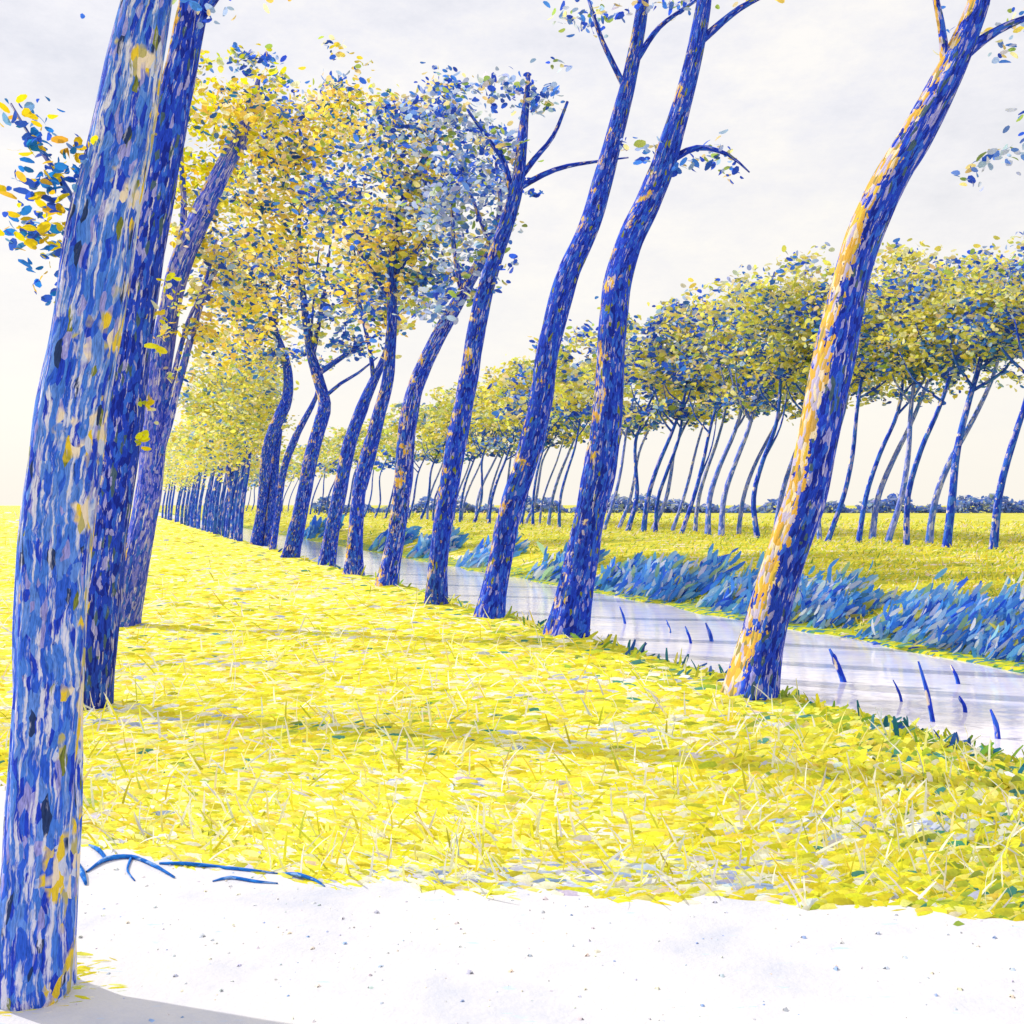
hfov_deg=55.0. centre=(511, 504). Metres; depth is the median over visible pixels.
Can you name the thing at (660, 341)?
bank tree
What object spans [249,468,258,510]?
bank tree
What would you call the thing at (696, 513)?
bank tree
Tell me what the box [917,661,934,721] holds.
reed
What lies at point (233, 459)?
distant tree
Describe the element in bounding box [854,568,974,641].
reed clump
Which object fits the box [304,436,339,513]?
bank tree
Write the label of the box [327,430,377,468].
bank tree
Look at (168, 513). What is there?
distant tree
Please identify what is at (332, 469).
bank tree
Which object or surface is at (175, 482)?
distant tree
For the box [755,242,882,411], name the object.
bank tree
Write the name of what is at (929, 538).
bank tree
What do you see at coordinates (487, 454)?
bank tree
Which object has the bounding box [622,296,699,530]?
bank tree
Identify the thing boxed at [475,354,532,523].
bank tree
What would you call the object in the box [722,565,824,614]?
reed clump
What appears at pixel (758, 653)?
leaning tree
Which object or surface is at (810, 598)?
reed clump
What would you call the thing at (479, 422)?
bank tree
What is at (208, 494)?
distant tree
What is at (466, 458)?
bank tree
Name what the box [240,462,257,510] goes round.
bank tree
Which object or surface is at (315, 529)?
reed clump
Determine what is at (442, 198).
leaning tree
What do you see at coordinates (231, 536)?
distant tree
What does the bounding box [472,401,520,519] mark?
bank tree
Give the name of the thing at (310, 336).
leaning tree
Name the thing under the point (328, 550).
leaning tree
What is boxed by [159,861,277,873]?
fallen twig
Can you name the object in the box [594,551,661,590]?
reed clump
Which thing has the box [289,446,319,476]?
bank tree
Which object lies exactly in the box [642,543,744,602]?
reed clump
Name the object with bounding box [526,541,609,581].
reed clump
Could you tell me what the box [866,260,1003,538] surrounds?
bank tree
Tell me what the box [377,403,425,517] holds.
bank tree
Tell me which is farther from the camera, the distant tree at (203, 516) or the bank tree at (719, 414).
the distant tree at (203, 516)
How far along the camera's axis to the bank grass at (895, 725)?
7.89 m
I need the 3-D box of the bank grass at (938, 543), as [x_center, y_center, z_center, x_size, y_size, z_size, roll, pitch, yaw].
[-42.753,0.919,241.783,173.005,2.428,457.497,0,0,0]
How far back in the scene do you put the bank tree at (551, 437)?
66.09 m
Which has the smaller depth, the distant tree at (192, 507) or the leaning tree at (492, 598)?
the leaning tree at (492, 598)
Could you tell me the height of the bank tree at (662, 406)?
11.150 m
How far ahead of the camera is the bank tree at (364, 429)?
101.18 m
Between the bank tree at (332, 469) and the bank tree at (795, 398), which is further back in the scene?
the bank tree at (332, 469)
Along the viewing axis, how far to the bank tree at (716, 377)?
40.78 m
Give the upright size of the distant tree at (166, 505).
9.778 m
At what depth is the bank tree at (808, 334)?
35.11 m
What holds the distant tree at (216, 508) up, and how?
on the ground at (204, 561)
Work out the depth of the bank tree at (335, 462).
117.36 m
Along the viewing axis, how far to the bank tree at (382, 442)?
90.93 m
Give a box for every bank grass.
[244,505,1023,659]
[267,544,1023,773]
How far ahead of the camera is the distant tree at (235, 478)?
49.14 m
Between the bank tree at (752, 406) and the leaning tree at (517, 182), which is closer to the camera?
the leaning tree at (517, 182)
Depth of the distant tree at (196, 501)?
71.59 m
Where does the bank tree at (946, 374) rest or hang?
on the ground at (204, 561)
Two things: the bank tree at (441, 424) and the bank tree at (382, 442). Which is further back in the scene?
the bank tree at (382, 442)
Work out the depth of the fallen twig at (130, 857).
4.65 m
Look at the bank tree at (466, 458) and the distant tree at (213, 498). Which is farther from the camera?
the bank tree at (466, 458)
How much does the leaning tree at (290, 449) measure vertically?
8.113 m
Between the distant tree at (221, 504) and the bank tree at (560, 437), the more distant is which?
the bank tree at (560, 437)
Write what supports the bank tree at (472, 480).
on the ground at (204, 561)
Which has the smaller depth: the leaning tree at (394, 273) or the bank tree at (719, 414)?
the leaning tree at (394, 273)
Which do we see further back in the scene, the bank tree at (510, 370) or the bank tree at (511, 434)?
the bank tree at (511, 434)
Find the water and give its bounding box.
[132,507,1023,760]
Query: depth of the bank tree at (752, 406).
38.00 m
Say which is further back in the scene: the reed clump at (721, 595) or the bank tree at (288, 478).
the bank tree at (288, 478)
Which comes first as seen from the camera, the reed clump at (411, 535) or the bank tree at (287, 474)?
the reed clump at (411, 535)
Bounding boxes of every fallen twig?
[79,864,86,884]
[86,844,174,880]
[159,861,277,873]
[212,876,277,883]
[284,872,324,886]
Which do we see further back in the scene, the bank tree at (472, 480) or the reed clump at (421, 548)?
the bank tree at (472, 480)
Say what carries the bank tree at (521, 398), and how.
on the ground at (204, 561)
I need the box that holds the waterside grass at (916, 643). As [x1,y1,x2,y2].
[280,533,1023,667]
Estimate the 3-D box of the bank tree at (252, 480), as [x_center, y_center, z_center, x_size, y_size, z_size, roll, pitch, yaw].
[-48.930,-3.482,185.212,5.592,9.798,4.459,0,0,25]
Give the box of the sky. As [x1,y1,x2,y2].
[0,0,1023,505]
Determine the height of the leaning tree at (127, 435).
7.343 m
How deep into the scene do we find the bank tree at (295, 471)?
141.06 m
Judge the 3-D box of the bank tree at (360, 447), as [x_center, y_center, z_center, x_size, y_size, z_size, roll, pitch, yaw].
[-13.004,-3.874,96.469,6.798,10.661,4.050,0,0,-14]
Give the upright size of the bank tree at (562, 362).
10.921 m
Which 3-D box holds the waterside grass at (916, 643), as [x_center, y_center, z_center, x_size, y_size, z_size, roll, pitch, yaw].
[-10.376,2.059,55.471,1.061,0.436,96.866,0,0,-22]
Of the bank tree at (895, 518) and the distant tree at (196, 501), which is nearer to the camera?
the bank tree at (895, 518)
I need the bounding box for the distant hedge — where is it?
[312,493,1023,512]
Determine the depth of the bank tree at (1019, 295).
25.20 m
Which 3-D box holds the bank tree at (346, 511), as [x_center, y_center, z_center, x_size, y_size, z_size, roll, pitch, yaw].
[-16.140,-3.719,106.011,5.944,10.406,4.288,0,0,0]
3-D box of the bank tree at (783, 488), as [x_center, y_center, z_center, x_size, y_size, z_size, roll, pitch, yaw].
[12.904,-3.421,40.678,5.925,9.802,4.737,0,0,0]
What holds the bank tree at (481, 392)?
on the ground at (204, 561)
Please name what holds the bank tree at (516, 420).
on the ground at (204, 561)
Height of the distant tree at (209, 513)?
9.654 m
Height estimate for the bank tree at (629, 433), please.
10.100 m
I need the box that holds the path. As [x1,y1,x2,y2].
[0,783,1023,1023]
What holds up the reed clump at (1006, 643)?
on the ground at (204, 561)
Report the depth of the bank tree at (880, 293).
30.73 m
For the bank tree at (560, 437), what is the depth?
63.57 m
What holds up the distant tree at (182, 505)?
on the ground at (204, 561)
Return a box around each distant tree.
[161,438,171,517]
[162,438,178,518]
[162,442,191,519]
[163,425,194,521]
[163,439,187,519]
[164,426,201,523]
[165,430,192,521]
[166,433,207,524]
[168,396,209,526]
[171,410,211,527]
[171,415,208,525]
[172,365,223,532]
[174,371,218,530]
[175,397,224,528]
[178,393,265,535]
[179,387,224,531]
[181,351,294,539]
[183,400,253,533]
[186,396,257,533]
[192,398,210,529]
[193,349,292,537]
[194,357,299,540]
[197,349,284,537]
[205,342,297,538]
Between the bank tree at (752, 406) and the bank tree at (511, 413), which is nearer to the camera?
the bank tree at (752, 406)
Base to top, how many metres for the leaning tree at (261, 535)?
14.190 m
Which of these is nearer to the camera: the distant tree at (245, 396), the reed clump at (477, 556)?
the reed clump at (477, 556)
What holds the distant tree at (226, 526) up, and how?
on the ground at (204, 561)
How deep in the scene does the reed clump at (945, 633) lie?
14.40 m
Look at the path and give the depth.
3.67 m
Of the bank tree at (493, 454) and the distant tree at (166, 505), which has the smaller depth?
the bank tree at (493, 454)
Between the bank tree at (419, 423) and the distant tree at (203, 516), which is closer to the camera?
the distant tree at (203, 516)
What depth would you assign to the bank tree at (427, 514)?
86.33 m
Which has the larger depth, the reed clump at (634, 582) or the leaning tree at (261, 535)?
the leaning tree at (261, 535)
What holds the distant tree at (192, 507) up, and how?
on the ground at (204, 561)
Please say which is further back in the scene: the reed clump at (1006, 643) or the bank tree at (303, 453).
the bank tree at (303, 453)
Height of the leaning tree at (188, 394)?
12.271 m
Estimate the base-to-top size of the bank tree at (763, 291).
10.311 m
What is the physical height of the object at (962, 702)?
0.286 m
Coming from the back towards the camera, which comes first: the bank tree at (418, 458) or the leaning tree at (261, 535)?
the bank tree at (418, 458)
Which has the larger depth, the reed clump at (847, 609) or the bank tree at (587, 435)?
the bank tree at (587, 435)
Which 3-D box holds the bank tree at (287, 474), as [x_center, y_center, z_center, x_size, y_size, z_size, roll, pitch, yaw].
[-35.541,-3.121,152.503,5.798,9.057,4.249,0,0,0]
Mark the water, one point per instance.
(871, 672)
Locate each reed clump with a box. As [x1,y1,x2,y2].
[303,514,344,538]
[368,526,421,550]
[406,526,468,557]
[456,532,530,567]
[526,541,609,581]
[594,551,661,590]
[604,551,694,595]
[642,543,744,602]
[695,551,763,610]
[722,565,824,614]
[789,558,878,623]
[806,582,906,628]
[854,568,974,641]
[901,572,1023,653]
[951,583,1023,661]
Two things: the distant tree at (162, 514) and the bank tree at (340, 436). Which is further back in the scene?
the distant tree at (162, 514)
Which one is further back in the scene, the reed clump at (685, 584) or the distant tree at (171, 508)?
the distant tree at (171, 508)
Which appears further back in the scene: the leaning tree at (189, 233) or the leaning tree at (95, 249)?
the leaning tree at (189, 233)
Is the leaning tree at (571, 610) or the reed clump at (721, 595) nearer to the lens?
the leaning tree at (571, 610)
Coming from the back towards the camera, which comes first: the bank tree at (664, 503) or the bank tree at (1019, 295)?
the bank tree at (664, 503)
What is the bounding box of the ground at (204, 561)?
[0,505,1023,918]
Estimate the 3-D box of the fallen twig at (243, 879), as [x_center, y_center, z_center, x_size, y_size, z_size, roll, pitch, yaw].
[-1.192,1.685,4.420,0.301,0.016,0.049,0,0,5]
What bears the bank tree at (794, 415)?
on the ground at (204, 561)
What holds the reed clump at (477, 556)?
on the ground at (204, 561)
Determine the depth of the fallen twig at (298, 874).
4.44 m
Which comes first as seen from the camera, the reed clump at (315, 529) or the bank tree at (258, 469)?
the reed clump at (315, 529)
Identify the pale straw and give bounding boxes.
[0,511,1023,912]
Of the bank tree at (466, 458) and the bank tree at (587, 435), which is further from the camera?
the bank tree at (466, 458)
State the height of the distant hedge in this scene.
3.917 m
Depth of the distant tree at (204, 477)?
69.04 m
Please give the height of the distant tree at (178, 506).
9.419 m
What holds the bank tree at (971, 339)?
on the ground at (204, 561)
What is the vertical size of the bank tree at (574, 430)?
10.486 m
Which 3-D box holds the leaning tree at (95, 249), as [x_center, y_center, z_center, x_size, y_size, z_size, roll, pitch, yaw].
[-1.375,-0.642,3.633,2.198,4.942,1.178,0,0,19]
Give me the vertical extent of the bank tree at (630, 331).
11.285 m
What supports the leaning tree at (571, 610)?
on the ground at (204, 561)
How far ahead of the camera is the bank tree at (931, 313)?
27.56 m
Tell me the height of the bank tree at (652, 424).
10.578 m
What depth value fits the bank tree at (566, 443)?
65.32 m
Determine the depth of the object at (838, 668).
11.92 m
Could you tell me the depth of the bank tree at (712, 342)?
39.73 m
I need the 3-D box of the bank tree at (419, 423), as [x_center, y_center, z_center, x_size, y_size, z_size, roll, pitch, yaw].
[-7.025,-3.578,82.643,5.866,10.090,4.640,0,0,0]
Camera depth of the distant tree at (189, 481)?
80.70 m
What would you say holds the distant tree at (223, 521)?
on the ground at (204, 561)
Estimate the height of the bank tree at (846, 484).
10.059 m
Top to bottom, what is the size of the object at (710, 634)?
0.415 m
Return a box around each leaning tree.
[0,0,172,1010]
[80,0,290,709]
[120,42,317,626]
[167,315,299,536]
[178,75,377,557]
[187,221,323,546]
[269,344,334,549]
[272,35,416,566]
[312,62,478,575]
[374,82,530,586]
[424,57,628,604]
[473,0,696,618]
[543,0,784,637]
[720,0,1023,700]
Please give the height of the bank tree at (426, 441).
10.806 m
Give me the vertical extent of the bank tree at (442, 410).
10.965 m
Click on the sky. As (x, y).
(811, 97)
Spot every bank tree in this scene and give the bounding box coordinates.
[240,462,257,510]
[246,460,258,492]
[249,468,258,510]
[251,457,259,480]
[279,444,305,512]
[279,455,298,479]
[282,444,321,511]
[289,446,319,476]
[293,447,327,479]
[299,433,342,514]
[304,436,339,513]
[317,425,358,514]
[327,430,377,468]
[340,426,382,515]
[354,420,396,462]
[355,414,397,516]
[367,410,419,517]
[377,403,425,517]
[385,403,440,469]
[396,401,448,518]
[415,389,470,519]
[418,386,476,520]
[418,407,446,518]
[432,401,472,463]
[434,382,511,453]
[447,424,490,519]
[459,381,519,521]
[462,390,511,520]
[466,366,520,522]
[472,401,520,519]
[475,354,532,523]
[481,406,521,519]
[481,406,557,480]
[484,362,583,524]
[494,360,564,455]
[496,380,572,440]
[507,336,595,525]
[525,387,593,523]
[528,319,597,526]
[529,385,591,523]
[547,360,590,524]
[563,354,640,443]
[575,296,688,529]
[589,358,673,445]
[617,338,706,528]
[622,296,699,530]
[624,283,732,531]
[629,289,734,531]
[651,338,746,528]
[653,278,789,533]
[659,331,748,530]
[678,332,775,531]
[684,290,806,534]
[692,265,823,535]
[699,264,821,537]
[731,341,805,533]
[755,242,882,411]
[761,305,877,527]
[775,283,926,408]
[781,276,903,539]
[791,238,969,540]
[813,238,977,542]
[856,255,1019,543]
[861,255,1020,544]
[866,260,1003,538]
[893,245,1023,547]
[922,252,1023,548]
[925,231,1023,543]
[987,243,1023,357]

